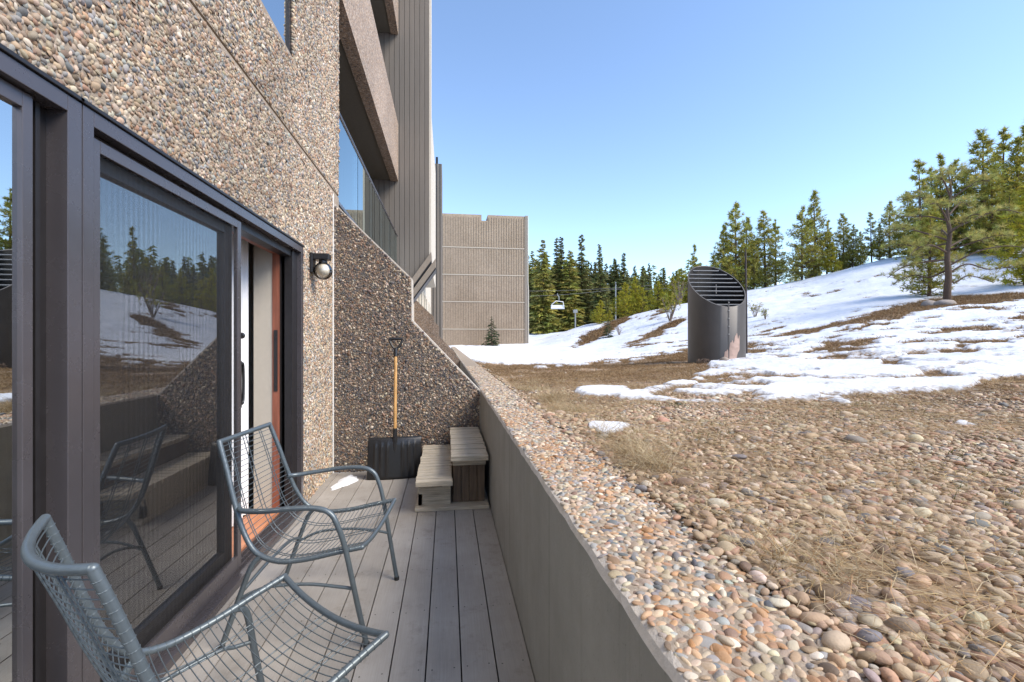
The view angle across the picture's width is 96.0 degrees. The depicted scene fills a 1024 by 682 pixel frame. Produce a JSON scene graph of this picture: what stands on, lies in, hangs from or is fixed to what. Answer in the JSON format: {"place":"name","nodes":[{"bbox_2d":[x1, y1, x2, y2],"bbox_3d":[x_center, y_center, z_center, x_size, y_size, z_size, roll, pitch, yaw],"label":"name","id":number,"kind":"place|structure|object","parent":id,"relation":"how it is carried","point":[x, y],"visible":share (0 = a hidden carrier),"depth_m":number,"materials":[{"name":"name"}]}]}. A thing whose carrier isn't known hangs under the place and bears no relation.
{"place":"outdoors","nodes":[
{"label":"outdoors","id":0,"kind":"place"},
{"bbox_2d":[432,0,1023,288],"label":"sky","id":1,"kind":"structure","parent":0,"point":[635,128],"materials":[{"name":"blue"}]},
{"bbox_2d":[449,249,1023,681],"bbox_3d":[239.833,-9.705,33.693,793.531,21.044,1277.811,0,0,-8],"label":"hillside","id":2,"kind":"structure","parent":0,"point":[793,307],"depth_m":9.97,"materials":[{"name":"white snow"}]},
{"bbox_2d":[0,0,479,681],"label":"apartment building","id":3,"kind":"structure","parent":2,"relation":"on","point":[186,186],"depth_m":2.13,"materials":[{"name":"stone"}]},
{"bbox_2d":[79,97,304,681],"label":"sliding door","id":4,"kind":"structure","parent":3,"relation":"in","point":[157,234],"depth_m":1.98,"materials":[{"name":"grey metal"}]},
{"bbox_2d":[261,0,290,53],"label":"window","id":5,"kind":"structure","parent":3,"relation":"in","point":[279,11],"depth_m":3.26,"materials":[{"name":"blue glass"}]},
{"bbox_2d":[309,252,332,279],"bbox_3d":[-1.579,-0.616,3.818,0.174,0.219,0.148,0,0,-8],"label":"wall lamp","id":6,"kind":"object","parent":3,"relation":"attached to","point":[322,267],"visible":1,"depth_m":3.79,"materials":[{"name":"black plastic"}]},
{"bbox_2d":[164,472,534,681],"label":"deck","id":7,"kind":"structure","parent":3,"relation":"attached to","point":[442,608],"depth_m":2.27,"materials":[{"name":"grey wood"}]},
{"bbox_2d":[20,514,388,681],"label":"wire chair","id":8,"kind":"object","parent":7,"relation":"on","point":[128,646],"visible":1,"depth_m":1.20,"materials":[{"name":"grey paint"}]},
{"bbox_2d":[216,422,398,648],"bbox_3d":[-0.956,0.864,2.228,0.691,0.872,0.644,0,0,-1],"label":"wire armchair","id":9,"kind":"object","parent":7,"relation":"on","point":[239,511],"visible":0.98,"depth_m":2.08,"materials":[{"name":"grey paint"}]},
{"bbox_2d":[330,475,358,490],"bbox_3d":[-1.526,1.288,4.236,0.186,0.021,0.480,0,0,4],"label":"snow patch","id":10,"kind":"object","parent":7,"relation":"on","point":[347,480],"visible":1,"depth_m":4.20,"materials":[{"name":"white snow"}]},
{"bbox_2d":[367,337,421,479],"bbox_3d":[-1.120,0.630,4.421,0.510,1.333,0.215,0,0,-11],"label":"snow shovel","id":11,"kind":"object","parent":7,"relation":"on","point":[393,457],"visible":0.94,"depth_m":4.35,"materials":[{"name":"black plastic"}]},
{"bbox_2d":[415,427,488,511],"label":"wooden steps","id":12,"kind":"structure","parent":7,"relation":"on","point":[462,457],"depth_m":3.64,"materials":[{"name":"brown wood"}]},
{"bbox_2d":[442,213,528,345],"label":"apartment block","id":13,"kind":"structure","parent":2,"relation":"on","point":[484,271],"depth_m":47.34,"materials":[{"name":"concrete"}]},
{"bbox_2d":[481,316,500,345],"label":"spruce tree","id":14,"kind":"object","parent":2,"relation":"on","point":[493,342],"visible":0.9,"depth_m":45.41,"materials":[{"name":"green plant"}]},
{"bbox_2d":[528,251,537,282],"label":"spruce tree","id":15,"kind":"object","parent":2,"relation":"on","point":[532,262],"visible":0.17,"depth_m":97.01,"materials":[{"name":"green plant"}]},
{"bbox_2d":[528,260,538,295],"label":"spruce tree","id":16,"kind":"object","parent":2,"relation":"on","point":[534,265],"visible":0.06,"depth_m":95.37,"materials":[{"name":"green plant"}]},
{"bbox_2d":[528,260,540,332],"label":"spruce tree","id":17,"kind":"object","parent":2,"relation":"on","point":[530,290],"visible":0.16,"depth_m":86.64,"materials":[{"name":"green plant"}]},
{"bbox_2d":[529,240,561,333],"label":"spruce tree","id":18,"kind":"object","parent":2,"relation":"on","point":[548,322],"visible":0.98,"depth_m":83.33,"materials":[{"name":"green plant"}]},
{"bbox_2d":[548,238,568,327],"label":"spruce tree","id":19,"kind":"object","parent":2,"relation":"on","point":[555,275],"visible":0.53,"depth_m":86.64,"materials":[{"name":"green plant"}]},
{"bbox_2d":[555,237,571,299],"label":"spruce tree","id":20,"kind":"object","parent":2,"relation":"on","point":[561,247],"visible":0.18,"depth_m":89.51,"materials":[{"name":"green plant"}]},
{"bbox_2d":[554,250,587,330],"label":"spruce tree","id":21,"kind":"object","parent":2,"relation":"on","point":[567,313],"visible":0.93,"depth_m":84.82,"materials":[{"name":"green plant"}]},
{"bbox_2d":[573,310,577,327],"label":"light pole","id":22,"kind":"object","parent":2,"relation":"on","point":[575,311],"visible":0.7,"depth_m":71.90,"materials":[{"name":"metal"}]},
{"bbox_2d":[574,263,587,324],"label":"spruce tree","id":23,"kind":"object","parent":2,"relation":"on","point":[582,305],"visible":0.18,"depth_m":87.50,"materials":[{"name":"green plant"}]},
{"bbox_2d":[571,234,595,323],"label":"spruce tree","id":24,"kind":"object","parent":2,"relation":"on","point":[583,278],"visible":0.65,"depth_m":88.24,"materials":[{"name":"green plant"}]},
{"bbox_2d":[586,263,608,320],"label":"spruce tree","id":25,"kind":"object","parent":2,"relation":"on","point":[595,269],"visible":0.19,"depth_m":91.11,"materials":[{"name":"green plant"}]},
{"bbox_2d":[587,300,609,324],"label":"pine tree","id":26,"kind":"object","parent":2,"relation":"on","point":[600,311],"visible":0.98,"depth_m":51.84,"materials":[{"name":"green plant"}]},
{"bbox_2d":[588,244,613,322],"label":"spruce tree","id":27,"kind":"object","parent":2,"relation":"on","point":[602,275],"visible":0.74,"depth_m":84.62,"materials":[{"name":"green plant"}]},
{"bbox_2d":[599,319,614,338],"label":"spruce tree","id":28,"kind":"object","parent":2,"relation":"on","point":[607,331],"visible":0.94,"depth_m":36.39,"materials":[{"name":"green plant"}]},
{"bbox_2d":[603,263,612,294],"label":"spruce tree","id":29,"kind":"object","parent":2,"relation":"on","point":[607,272],"visible":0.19,"depth_m":95.97,"materials":[{"name":"green plant"}]},
{"bbox_2d":[604,310,612,321],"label":"pine tree","id":30,"kind":"object","parent":2,"relation":"on","point":[611,315],"visible":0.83,"depth_m":51.92,"materials":[{"name":"green plant"}]},
{"bbox_2d":[608,259,620,314],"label":"spruce tree","id":31,"kind":"object","parent":2,"relation":"on","point":[612,279],"visible":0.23,"depth_m":94.52,"materials":[{"name":"green plant"}]},
{"bbox_2d":[611,264,622,314],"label":"spruce tree","id":32,"kind":"object","parent":2,"relation":"on","point":[618,269],"visible":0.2,"depth_m":94.37,"materials":[{"name":"green plant"}]},
{"bbox_2d":[610,253,631,319],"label":"spruce tree","id":33,"kind":"object","parent":2,"relation":"on","point":[624,278],"visible":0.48,"depth_m":87.95,"materials":[{"name":"green plant"}]},
{"bbox_2d":[607,282,638,317],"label":"pine tree","id":34,"kind":"object","parent":2,"relation":"on","point":[623,304],"visible":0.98,"depth_m":52.81,"materials":[{"name":"green plant"}]},
{"bbox_2d":[548,259,701,290],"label":"distant forest","id":35,"kind":"object","parent":2,"relation":"on","point":[655,274],"visible":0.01,"depth_m":117.33,"materials":[{"name":"green plant"}]},
{"bbox_2d":[626,276,644,314],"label":"pine tree","id":36,"kind":"object","parent":2,"relation":"on","point":[633,293],"visible":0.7,"depth_m":53.84,"materials":[{"name":"green plant"}]},
{"bbox_2d":[631,265,640,283],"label":"spruce tree","id":37,"kind":"object","parent":2,"relation":"on","point":[634,273],"visible":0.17,"depth_m":96.61,"materials":[{"name":"green plant"}]},
{"bbox_2d":[629,287,651,312],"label":"pine tree","id":38,"kind":"object","parent":2,"relation":"on","point":[641,298],"visible":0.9,"depth_m":52.94,"materials":[{"name":"green plant"}]},
{"bbox_2d":[638,266,649,302],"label":"spruce tree","id":39,"kind":"object","parent":2,"relation":"on","point":[642,274],"visible":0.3,"depth_m":90.37,"materials":[{"name":"green plant"}]},
{"bbox_2d":[643,263,654,310],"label":"spruce tree","id":40,"kind":"object","parent":2,"relation":"on","point":[648,279],"visible":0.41,"depth_m":85.90,"materials":[{"name":"green plant"}]},
{"bbox_2d":[646,281,669,309],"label":"pine tree","id":41,"kind":"object","parent":2,"relation":"on","point":[654,298],"visible":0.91,"depth_m":53.73,"materials":[{"name":"green plant"}]},
{"bbox_2d":[654,276,666,308],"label":"spruce tree","id":42,"kind":"object","parent":2,"relation":"on","point":[658,298],"visible":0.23,"depth_m":90.46,"materials":[{"name":"green plant"}]},
{"bbox_2d":[661,268,668,290],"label":"spruce tree","id":43,"kind":"object","parent":2,"relation":"on","point":[663,278],"visible":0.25,"depth_m":94.49,"materials":[{"name":"green plant"}]},
{"bbox_2d":[655,288,686,320],"bbox_3d":[12.757,-2.900,37.053,2.131,2.910,1.977,0,0,-8],"label":"bush","id":44,"kind":"object","parent":2,"relation":"on","point":[669,308],"visible":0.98,"depth_m":36.95,"materials":[{"name":"green plant"}]},
{"bbox_2d":[663,277,683,305],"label":"pine tree","id":45,"kind":"object","parent":2,"relation":"on","point":[671,288],"visible":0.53,"depth_m":54.87,"materials":[{"name":"green plant"}]},
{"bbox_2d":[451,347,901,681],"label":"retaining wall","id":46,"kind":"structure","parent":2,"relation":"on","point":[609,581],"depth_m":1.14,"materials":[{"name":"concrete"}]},
{"bbox_2d":[667,268,687,304],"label":"pine tree","id":47,"kind":"object","parent":2,"relation":"on","point":[679,279],"visible":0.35,"depth_m":56.95,"materials":[{"name":"green plant"}]},
{"bbox_2d":[669,279,687,303],"bbox_3d":[18.131,-5.473,49.679,2.363,3.391,2.117,0,0,-8],"label":"bush","id":48,"kind":"object","parent":2,"relation":"on","point":[681,297],"visible":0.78,"depth_m":49.71,"materials":[{"name":"green plant"}]},
{"bbox_2d":[678,276,687,303],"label":"pine tree","id":49,"kind":"object","parent":2,"relation":"on","point":[685,293],"visible":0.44,"depth_m":55.91,"materials":[{"name":"green plant"}]},
{"bbox_2d":[686,244,699,286],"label":"pine tree","id":50,"kind":"object","parent":2,"relation":"on","point":[693,260],"visible":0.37,"depth_m":55.84,"materials":[{"name":"green plant"}]},
{"bbox_2d":[688,266,745,363],"bbox_3d":[4.653,-0.546,10.495,1.210,2.538,1.220,0,0,-8],"label":"vent shaft","id":51,"kind":"object","parent":2,"relation":"on","point":[716,313],"visible":0.9,"depth_m":10.14,"materials":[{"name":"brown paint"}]},
{"bbox_2d":[710,224,740,280],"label":"pine tree","id":52,"kind":"object","parent":2,"relation":"on","point":[722,253],"visible":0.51,"depth_m":49.59,"materials":[{"name":"green plant"}]},
{"bbox_2d":[709,202,760,289],"bbox_3d":[24.285,-9.913,49.615,5.756,10.623,5.478,-2,1,-44],"label":"pine tree","id":53,"kind":"object","parent":2,"relation":"on","point":[732,244],"visible":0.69,"depth_m":49.34,"materials":[{"name":"green plant"}]},
{"bbox_2d":[745,248,747,353],"bbox_3d":[5.896,-0.878,11.598,0.079,2.920,0.044,0,0,-8],"label":"marker pole","id":54,"kind":"object","parent":2,"relation":"on","point":[746,301],"visible":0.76,"depth_m":11.58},
{"bbox_2d":[730,216,767,289],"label":"pine tree","id":55,"kind":"object","parent":2,"relation":"on","point":[746,230],"visible":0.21,"depth_m":50.79,"materials":[{"name":"green plant"}]},
{"bbox_2d":[475,257,1023,406],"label":"brown grass","id":56,"kind":"structure","parent":2,"relation":"on","point":[902,310],"depth_m":11.21,"materials":[{"name":"brown plant"}]},
{"bbox_2d":[740,242,765,289],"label":"pine tree","id":57,"kind":"object","parent":2,"relation":"on","point":[755,277],"visible":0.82,"depth_m":48.81,"materials":[{"name":"green plant"}]},
{"bbox_2d":[747,300,762,316],"bbox_3d":[15.806,-2.063,29.950,1.025,1.290,1.014,0,0,-8],"label":"bush","id":58,"kind":"object","parent":2,"relation":"on","point":[755,311],"visible":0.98,"depth_m":29.90,"materials":[{"name":"grey wood"}]},
{"bbox_2d":[489,364,1023,681],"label":"dry grass","id":59,"kind":"structure","parent":2,"relation":"on","point":[552,397],"depth_m":1.53,"materials":[{"name":"plant"}]},
{"bbox_2d":[761,308,768,318],"bbox_3d":[14.799,-1.550,26.984,0.493,0.883,0.761,0,0,15],"label":"bush","id":60,"kind":"object","parent":2,"relation":"on","point":[765,313],"visible":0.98,"depth_m":26.98,"materials":[{"name":"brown wood"}]},
{"bbox_2d":[737,210,793,286],"bbox_3d":[27.806,-10.059,51.022,6.388,9.388,5.770,-1,1,37],"label":"pine tree","id":61,"kind":"object","parent":2,"relation":"on","point":[770,268],"visible":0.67,"depth_m":50.32,"materials":[{"name":"green plant"}]},
{"bbox_2d":[763,219,785,284],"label":"pine tree","id":62,"kind":"object","parent":2,"relation":"on","point":[777,229],"visible":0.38,"depth_m":51.89,"materials":[{"name":"green plant"}]},
{"bbox_2d":[781,267,800,282],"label":"pine tree","id":63,"kind":"object","parent":2,"relation":"on","point":[789,280],"visible":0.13,"depth_m":60.30,"materials":[{"name":"green plant"}]},
{"bbox_2d":[777,204,831,279],"bbox_3d":[29.630,-9.951,46.974,4.687,8.311,5.189,1,-1,8],"label":"pine tree","id":64,"kind":"object","parent":2,"relation":"on","point":[809,249],"visible":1,"depth_m":46.68,"materials":[{"name":"green plant"}]},
{"bbox_2d":[794,190,838,277],"bbox_3d":[31.672,-11.052,48.058,4.395,9.878,4.083,-1,-2,25],"label":"pine tree","id":65,"kind":"object","parent":2,"relation":"on","point":[817,215],"visible":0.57,"depth_m":47.75,"materials":[{"name":"green plant"}]},
{"bbox_2d":[822,219,836,273],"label":"pine tree","id":66,"kind":"object","parent":2,"relation":"on","point":[829,229],"visible":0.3,"depth_m":47.78,"materials":[{"name":"green plant"}]},
{"bbox_2d":[820,242,843,272],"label":"pine tree","id":67,"kind":"object","parent":2,"relation":"on","point":[831,265],"visible":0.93,"depth_m":45.79,"materials":[{"name":"green plant"}]},
{"bbox_2d":[831,212,864,270],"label":"pine tree","id":68,"kind":"object","parent":2,"relation":"on","point":[845,228],"visible":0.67,"depth_m":47.77,"materials":[{"name":"green plant"}]},
{"bbox_2d":[838,224,868,266],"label":"pine tree","id":69,"kind":"object","parent":2,"relation":"on","point":[854,241],"visible":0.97,"depth_m":46.80,"materials":[{"name":"green plant"}]},
{"bbox_2d":[854,231,869,265],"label":"pine tree","id":70,"kind":"object","parent":2,"relation":"on","point":[862,237],"visible":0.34,"depth_m":48.89,"materials":[{"name":"green plant"}]},
{"bbox_2d":[859,211,878,261],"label":"pine tree","id":71,"kind":"object","parent":2,"relation":"on","point":[873,245],"visible":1,"depth_m":45.96,"materials":[{"name":"green plant"}]},
{"bbox_2d":[869,224,887,259],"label":"pine tree","id":72,"kind":"object","parent":2,"relation":"on","point":[877,250],"visible":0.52,"depth_m":46.94,"materials":[{"name":"green plant"}]},
{"bbox_2d":[867,199,903,257],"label":"pine tree","id":73,"kind":"object","parent":2,"relation":"on","point":[890,208],"visible":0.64,"depth_m":45.87,"materials":[{"name":"green plant"}]},
{"bbox_2d":[887,192,918,255],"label":"pine tree","id":74,"kind":"object","parent":2,"relation":"on","point":[909,219],"visible":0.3,"depth_m":44.01,"materials":[{"name":"green plant"}]},
{"bbox_2d":[896,158,941,257],"bbox_3d":[35.313,-11.328,40.178,3.191,9.475,3.551,-1,-1,17],"label":"pine tree","id":75,"kind":"object","parent":2,"relation":"on","point":[918,165],"visible":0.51,"depth_m":39.99,"materials":[{"name":"green plant"}]},
{"bbox_2d":[921,300,934,306],"bbox_3d":[19.018,-1.617,20.996,0.845,0.479,0.579,0,0,-41],"label":"rock","id":76,"kind":"object","parent":2,"relation":"on","point":[927,302],"visible":0.47,"depth_m":20.79,"materials":[{"name":"grey stone"}]},
{"bbox_2d":[893,203,968,295],"bbox_3d":[22.706,-4.869,24.952,3.723,5.532,3.027,0,0,-39],"label":"pine tree","id":77,"kind":"object","parent":2,"relation":"on","point":[928,284],"visible":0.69,"depth_m":24.87,"materials":[{"name":"green plant"}]},
{"bbox_2d":[894,166,970,255],"bbox_3d":[38.405,-11.719,42.135,5.624,9.032,5.079,2,-1,-15],"label":"pine tree","id":78,"kind":"object","parent":2,"relation":"on","point":[931,185],"visible":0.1,"depth_m":41.97,"materials":[{"name":"green plant"}]},
{"bbox_2d":[933,299,956,304],"bbox_3d":[19.251,-1.607,20.605,0.903,0.496,0.682,0,0,15],"label":"rock","id":79,"kind":"object","parent":2,"relation":"on","point":[943,302],"visible":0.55,"depth_m":20.36,"materials":[{"name":"grey stone"}]},
{"bbox_2d":[929,153,962,256],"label":"pine tree","id":80,"kind":"object","parent":2,"relation":"on","point":[941,164],"visible":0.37,"depth_m":40.78,"materials":[{"name":"green plant"}]},
{"bbox_2d":[877,160,1023,299],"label":"pine tree","id":81,"kind":"object","parent":2,"relation":"on","point":[948,263],"visible":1,"depth_m":21.97,"materials":[{"name":"green plant"}]},
{"bbox_2d":[943,157,970,251],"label":"pine tree","id":82,"kind":"object","parent":2,"relation":"on","point":[954,184],"visible":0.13,"depth_m":41.65,"materials":[{"name":"green plant"}]},
{"bbox_2d":[944,169,987,250],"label":"pine tree","id":83,"kind":"object","parent":2,"relation":"on","point":[958,219],"visible":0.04,"depth_m":41.91,"materials":[{"name":"green plant"}]},
{"bbox_2d":[932,126,1023,253],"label":"pine tree","id":84,"kind":"object","parent":2,"relation":"on","point":[981,137],"visible":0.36,"depth_m":39.67,"materials":[{"name":"green plant"}]},
{"bbox_2d":[962,168,1018,254],"bbox_3d":[39.671,-10.533,37.971,3.927,7.694,4.832,0,0,40],"label":"pine tree","id":85,"kind":"object","parent":2,"relation":"on","point":[991,202],"visible":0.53,"depth_m":37.95,"materials":[{"name":"green plant"}]},
{"bbox_2d":[977,126,1023,248],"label":"pine tree","id":86,"kind":"object","parent":2,"relation":"on","point":[1005,137],"visible":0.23,"depth_m":40.73,"materials":[{"name":"green plant"}]},
{"bbox_2d":[979,184,1023,255],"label":"pine tree","id":87,"kind":"object","parent":2,"relation":"on","point":[1009,191],"visible":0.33,"depth_m":35.98,"materials":[{"name":"green plant"}]},
{"bbox_2d":[982,185,1023,285],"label":"pine tree","id":88,"kind":"object","parent":2,"relation":"on","point":[1017,273],"visible":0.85,"depth_m":24.17,"materials":[{"name":"green plant"}]},
{"bbox_2d":[989,136,1023,246],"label":"pine tree","id":89,"kind":"object","parent":2,"relation":"on","point":[1017,148],"visible":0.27,"depth_m":39.85,"materials":[{"name":"green plant"}]},
{"bbox_2d":[1008,125,1023,184],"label":"pine tree","id":90,"kind":"object","parent":2,"relation":"on","point":[1022,136],"visible":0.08,"depth_m":41.95,"materials":[{"name":"green plant"}]},
{"bbox_2d":[480,364,1023,681],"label":"gravel","id":91,"kind":"structure","parent":0,"point":[834,638],"depth_m":1.36,"materials":[{"name":"beige gravel"}]},
{"bbox_2d":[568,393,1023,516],"bbox_3d":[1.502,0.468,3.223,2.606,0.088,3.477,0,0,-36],"label":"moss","id":92,"kind":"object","parent":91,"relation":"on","point":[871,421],"visible":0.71,"depth_m":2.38,"materials":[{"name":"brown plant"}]},
{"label":"lift cable","id":93,"kind":"object","parent":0,"visible":0},
{"bbox_2d":[551,293,564,308],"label":"lift chair","id":94,"kind":"object","parent":93,"relation":"hanging from","point":[557,306],"visible":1,"depth_m":74.22,"materials":[{"name":"metal"}]}
]}

